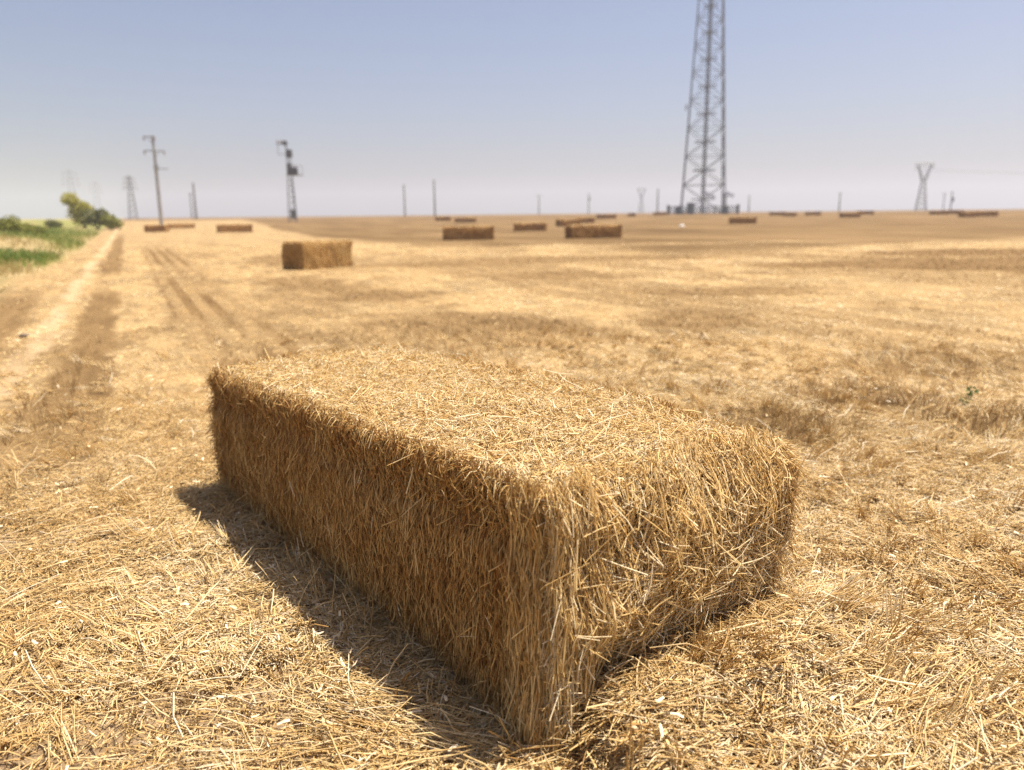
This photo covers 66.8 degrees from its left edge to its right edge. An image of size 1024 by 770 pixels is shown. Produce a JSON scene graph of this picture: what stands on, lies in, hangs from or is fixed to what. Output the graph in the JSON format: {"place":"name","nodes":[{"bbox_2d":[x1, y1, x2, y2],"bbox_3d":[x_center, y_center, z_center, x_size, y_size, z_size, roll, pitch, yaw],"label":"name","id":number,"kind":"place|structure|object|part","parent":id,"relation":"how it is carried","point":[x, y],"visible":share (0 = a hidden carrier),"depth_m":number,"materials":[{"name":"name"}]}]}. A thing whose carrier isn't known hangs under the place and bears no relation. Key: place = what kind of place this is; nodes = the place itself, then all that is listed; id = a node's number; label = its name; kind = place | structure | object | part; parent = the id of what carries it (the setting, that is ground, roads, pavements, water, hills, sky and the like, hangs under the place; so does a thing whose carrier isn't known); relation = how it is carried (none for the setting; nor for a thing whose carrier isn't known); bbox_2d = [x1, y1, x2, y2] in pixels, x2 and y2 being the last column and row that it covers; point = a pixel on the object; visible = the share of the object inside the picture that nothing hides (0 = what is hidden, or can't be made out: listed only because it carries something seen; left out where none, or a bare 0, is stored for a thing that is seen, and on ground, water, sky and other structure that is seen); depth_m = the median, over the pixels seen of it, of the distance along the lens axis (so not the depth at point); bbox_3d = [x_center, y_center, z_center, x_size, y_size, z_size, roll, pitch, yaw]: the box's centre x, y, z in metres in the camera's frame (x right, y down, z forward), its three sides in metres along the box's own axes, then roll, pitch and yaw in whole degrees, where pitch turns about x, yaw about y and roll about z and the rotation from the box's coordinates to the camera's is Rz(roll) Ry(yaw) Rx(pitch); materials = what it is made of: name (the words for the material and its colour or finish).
{"place":"outdoors","nodes":[
{"label":"outdoors","id":0,"kind":"place"},
{"bbox_2d":[0,226,99,291],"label":"verge grass","id":1,"kind":"structure","parent":0,"point":[21,258],"depth_m":33.53,"materials":[{"name":"green plant"}]},
{"bbox_2d":[0,209,1023,769],"bbox_3d":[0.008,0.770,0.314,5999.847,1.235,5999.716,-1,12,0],"label":"ground","id":2,"kind":"structure","parent":0,"point":[718,233],"depth_m":10.59,"materials":[{"name":"beige soil"}]},
{"bbox_2d":[0,215,34,234],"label":"shrub","id":3,"kind":"object","parent":2,"relation":"on","point":[9,223],"visible":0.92,"depth_m":51.26,"materials":[{"name":"green plant"}]},
{"bbox_2d":[19,333,29,336],"bbox_3d":[-5.728,-0.584,9.126,0.113,0.046,0.091,-1,12,0],"label":"earth clod","id":4,"kind":"object","parent":2,"relation":"on","point":[23,335],"visible":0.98,"depth_m":9.09,"materials":[{"name":"soil"}]},
{"bbox_2d":[11,223,47,232],"bbox_3d":[-34.355,-11.151,55.212,2.301,0.996,1.303,-8,14,-31],"label":"shrub","id":5,"kind":"object","parent":2,"relation":"on","point":[39,229],"visible":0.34,"depth_m":55.29,"materials":[{"name":"green plant"}]},
{"bbox_2d":[43,219,63,227],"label":"shrub","id":6,"kind":"object","parent":2,"relation":"on","point":[51,223],"visible":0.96,"depth_m":77.74,"materials":[{"name":"green plant"}]},
{"bbox_2d":[62,170,77,218],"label":"lattice pylon","id":7,"kind":"object","parent":2,"relation":"on","point":[69,181],"visible":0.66,"depth_m":321.88,"materials":[{"name":"metal"}]},
{"bbox_2d":[58,191,93,227],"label":"leaning tree","id":8,"kind":"object","parent":2,"relation":"on","point":[76,207],"visible":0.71,"depth_m":85.23,"materials":[{"name":"green plant"}]},
{"bbox_2d":[90,181,100,208],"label":"lattice pylon","id":9,"kind":"object","parent":2,"relation":"on","point":[94,194],"visible":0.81,"depth_m":448.13,"materials":[{"name":"metal"}]},
{"bbox_2d":[79,207,112,229],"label":"shrub","id":10,"kind":"object","parent":2,"relation":"on","point":[92,217],"visible":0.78,"depth_m":82.65,"materials":[{"name":"green plant"}]},
{"bbox_2d":[100,213,124,229],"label":"shrub","id":11,"kind":"object","parent":2,"relation":"on","point":[111,221],"visible":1,"depth_m":81.85,"materials":[{"name":"green plant"}]},
{"bbox_2d":[123,175,137,218],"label":"lattice pylon","id":12,"kind":"object","parent":2,"relation":"on","point":[129,207],"visible":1,"depth_m":262.77,"materials":[{"name":"metal"}]},
{"bbox_2d":[143,136,167,224],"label":"utility pole","id":13,"kind":"object","parent":2,"relation":"on","point":[155,165],"visible":0.99,"depth_m":104.17,"materials":[{"name":"concrete"}]},
{"bbox_2d":[144,224,169,231],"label":"straw bale","id":14,"kind":"object","parent":2,"relation":"on","point":[156,228],"visible":0.99,"depth_m":72.84},
{"bbox_2d":[166,223,195,228],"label":"straw bale","id":15,"kind":"object","parent":2,"relation":"on","point":[183,225],"visible":0.9,"depth_m":86.52},
{"bbox_2d":[188,193,192,218],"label":"utility pole","id":16,"kind":"object","parent":2,"relation":"on","point":[191,205],"visible":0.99,"depth_m":298.13,"materials":[{"name":"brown wood"}]},
{"bbox_2d":[192,182,197,218],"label":"utility pole","id":17,"kind":"object","parent":2,"relation":"on","point":[195,209],"visible":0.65,"depth_m":226.02,"materials":[{"name":"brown wood"}]},
{"bbox_2d":[216,224,252,232],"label":"straw bale","id":18,"kind":"object","parent":2,"relation":"on","point":[223,228],"visible":0.98,"depth_m":69.86},
{"bbox_2d":[276,140,302,221],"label":"switchgear pole","id":19,"kind":"object","parent":2,"relation":"on","point":[292,171],"visible":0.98,"depth_m":116.95,"materials":[{"name":"metal"}]},
{"bbox_2d":[281,239,353,269],"bbox_3d":[-5.195,-3.517,20.898,0.839,0.832,2.009,7,14,30],"label":"straw bale","id":20,"kind":"object","parent":2,"relation":"on","point":[310,255],"visible":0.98,"depth_m":20.32},
{"bbox_2d":[403,185,405,216],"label":"utility pole","id":21,"kind":"object","parent":2,"relation":"on","point":[404,201],"visible":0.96,"depth_m":289.18,"materials":[{"name":"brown wood"}]},
{"bbox_2d":[433,180,435,215],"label":"utility pole","id":22,"kind":"object","parent":2,"relation":"on","point":[434,198],"visible":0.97,"depth_m":261.19,"materials":[{"name":"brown wood"}]},
{"bbox_2d":[435,216,450,220],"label":"straw bale","id":23,"kind":"object","parent":2,"relation":"on","point":[444,218],"visible":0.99,"depth_m":118.34},
{"bbox_2d":[455,217,476,222],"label":"straw bale","id":24,"kind":"object","parent":2,"relation":"on","point":[466,219],"visible":1,"depth_m":104.96},
{"bbox_2d":[443,225,494,239],"bbox_3d":[-2.421,-8.468,43.127,2.888,0.833,1.216,-2,13,-6],"label":"straw bale","id":25,"kind":"object","parent":2,"relation":"on","point":[477,232],"visible":0.99,"depth_m":42.62},
{"bbox_2d":[202,341,813,765],"bbox_3d":[-0.270,0.353,3.189,1.177,0.852,2.779,-10,16,-37],"label":"straw bale","id":26,"kind":"object","parent":2,"relation":"on","point":[530,547],"visible":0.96,"depth_m":2.33},
{"bbox_2d":[0,240,1023,769],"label":"loose straw","id":27,"kind":"object","parent":2,"relation":"on","point":[748,626],"visible":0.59,"depth_m":2.53,"materials":[{"name":"beige plant"}]},
{"bbox_2d":[0,240,1023,769],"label":"stubble","id":28,"kind":"object","parent":2,"relation":"on","point":[102,480],"visible":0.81,"depth_m":5.50,"materials":[{"name":"beige plant"}]},
{"bbox_2d":[513,222,546,230],"bbox_3d":[1.533,-13.185,64.660,2.828,0.755,1.266,0,12,3],"label":"straw bale","id":29,"kind":"object","parent":2,"relation":"on","point":[530,226],"visible":0.96,"depth_m":64.13},
{"bbox_2d":[535,195,542,213],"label":"utility pole","id":30,"kind":"object","parent":2,"relation":"on","point":[539,203],"visible":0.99,"depth_m":505.97,"materials":[{"name":"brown wood"}]},
{"bbox_2d":[555,219,581,225],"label":"straw bale","id":31,"kind":"object","parent":2,"relation":"on","point":[562,222],"visible":0.89,"depth_m":79.56},
{"bbox_2d":[576,217,594,222],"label":"straw bale","id":32,"kind":"object","parent":2,"relation":"on","point":[588,220],"visible":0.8,"depth_m":94.97},
{"bbox_2d":[564,224,622,238],"bbox_3d":[4.607,-8.714,43.929,3.215,0.833,1.217,-5,13,-18],"label":"straw bale","id":33,"kind":"object","parent":2,"relation":"on","point":[574,231],"visible":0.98,"depth_m":43.47},
{"bbox_2d":[596,214,616,218],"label":"straw bale","id":34,"kind":"object","parent":2,"relation":"on","point":[605,216],"visible":1,"depth_m":123.71},
{"bbox_2d":[637,188,645,212],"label":"lattice pylon","id":35,"kind":"object","parent":2,"relation":"on","point":[638,190],"visible":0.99,"depth_m":767.09,"materials":[{"name":"metal"}]},
{"bbox_2d":[657,189,658,211],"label":"utility pole","id":36,"kind":"object","parent":2,"relation":"on","point":[657,198],"visible":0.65,"depth_m":344.12,"materials":[{"name":"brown wood"}]},
{"bbox_2d":[653,212,667,214],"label":"straw bale","id":37,"kind":"object","parent":2,"relation":"on","point":[660,213],"visible":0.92,"depth_m":157.87},
{"bbox_2d":[686,203,694,214],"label":"equipment cabinet","id":38,"kind":"object","parent":2,"relation":"on","point":[690,206],"visible":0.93,"depth_m":183.70,"materials":[{"name":"metal"}]},
{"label":"door","id":39,"kind":"part","parent":38,"relation":"part of","materials":[{"name":"grey metal"}]},
{"bbox_2d":[681,0,725,214],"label":"telecom tower","id":40,"kind":"structure","parent":2,"relation":"on","point":[704,169],"depth_m":183.26,"materials":[{"name":"grey metal"}]},
{"bbox_2d":[667,204,739,214],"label":"compound fence","id":41,"kind":"object","parent":2,"relation":"on","point":[708,211],"visible":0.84,"depth_m":182.61,"materials":[{"name":"metal"}]},
{"bbox_2d":[704,192,715,206],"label":"panel mast","id":42,"kind":"object","parent":2,"relation":"on","point":[710,195],"visible":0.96,"depth_m":182.11,"materials":[{"name":"metal"}]},
{"bbox_2d":[721,207,728,213],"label":"equipment cabinet","id":43,"kind":"object","parent":2,"relation":"on","point":[723,211],"visible":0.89,"depth_m":181.70,"materials":[{"name":"metal"}]},
{"bbox_2d":[723,190,734,213],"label":"panel mast","id":44,"kind":"object","parent":2,"relation":"on","point":[726,193],"visible":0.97,"depth_m":180.68,"materials":[{"name":"metal"}]},
{"bbox_2d":[729,216,756,223],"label":"straw bale","id":45,"kind":"object","parent":2,"relation":"on","point":[743,220],"visible":0.99,"depth_m":82.19},
{"bbox_2d":[769,211,785,215],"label":"straw bale","id":46,"kind":"object","parent":2,"relation":"on","point":[775,213],"visible":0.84,"depth_m":131.09},
{"bbox_2d":[782,212,796,215],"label":"straw bale","id":47,"kind":"object","parent":2,"relation":"on","point":[789,213],"visible":0.93,"depth_m":121.22},
{"bbox_2d":[805,211,820,214],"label":"straw bale","id":48,"kind":"object","parent":2,"relation":"on","point":[812,213],"visible":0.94,"depth_m":127.38},
{"bbox_2d":[838,193,842,211],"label":"utility pole","id":49,"kind":"object","parent":2,"relation":"on","point":[839,202],"visible":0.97,"depth_m":377.91,"materials":[{"name":"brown wood"}]},
{"bbox_2d":[839,212,860,217],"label":"straw bale","id":50,"kind":"object","parent":2,"relation":"on","point":[848,215],"visible":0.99,"depth_m":105.64},
{"bbox_2d":[856,210,873,214],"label":"straw bale","id":51,"kind":"object","parent":2,"relation":"on","point":[866,212],"visible":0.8,"depth_m":129.75},
{"bbox_2d":[914,162,935,210],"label":"lattice pylon","id":52,"kind":"object","parent":2,"relation":"on","point":[921,184],"visible":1,"depth_m":361.35,"materials":[{"name":"metal"}]},
{"bbox_2d":[929,210,949,213],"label":"straw bale","id":53,"kind":"object","parent":2,"relation":"on","point":[939,211],"visible":0.93,"depth_m":118.19},
{"bbox_2d":[950,192,953,209],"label":"utility pole","id":54,"kind":"object","parent":2,"relation":"on","point":[952,198],"visible":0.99,"depth_m":280.73,"materials":[{"name":"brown wood"}]},
{"bbox_2d":[950,210,963,213],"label":"straw bale","id":55,"kind":"object","parent":2,"relation":"on","point":[954,211],"visible":0.62,"depth_m":120.62},
{"bbox_2d":[958,211,976,216],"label":"straw bale","id":56,"kind":"object","parent":2,"relation":"on","point":[967,214],"visible":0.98,"depth_m":97.80},
{"bbox_2d":[958,386,978,404],"bbox_3d":[3.221,0.083,5.484,0.140,0.158,0.144,-1,12,0],"label":"weed plant","id":57,"kind":"object","parent":2,"relation":"on","point":[970,393],"visible":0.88,"depth_m":5.48,"materials":[{"name":"green plant"}]},
{"bbox_2d":[973,211,998,215],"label":"straw bale","id":58,"kind":"object","parent":2,"relation":"on","point":[987,213],"visible":0.71,"depth_m":101.83},
{"bbox_2d":[0,0,1023,218],"label":"sky","id":59,"kind":"structure","parent":0,"point":[501,104],"materials":[{"name":"blue"}]}
]}

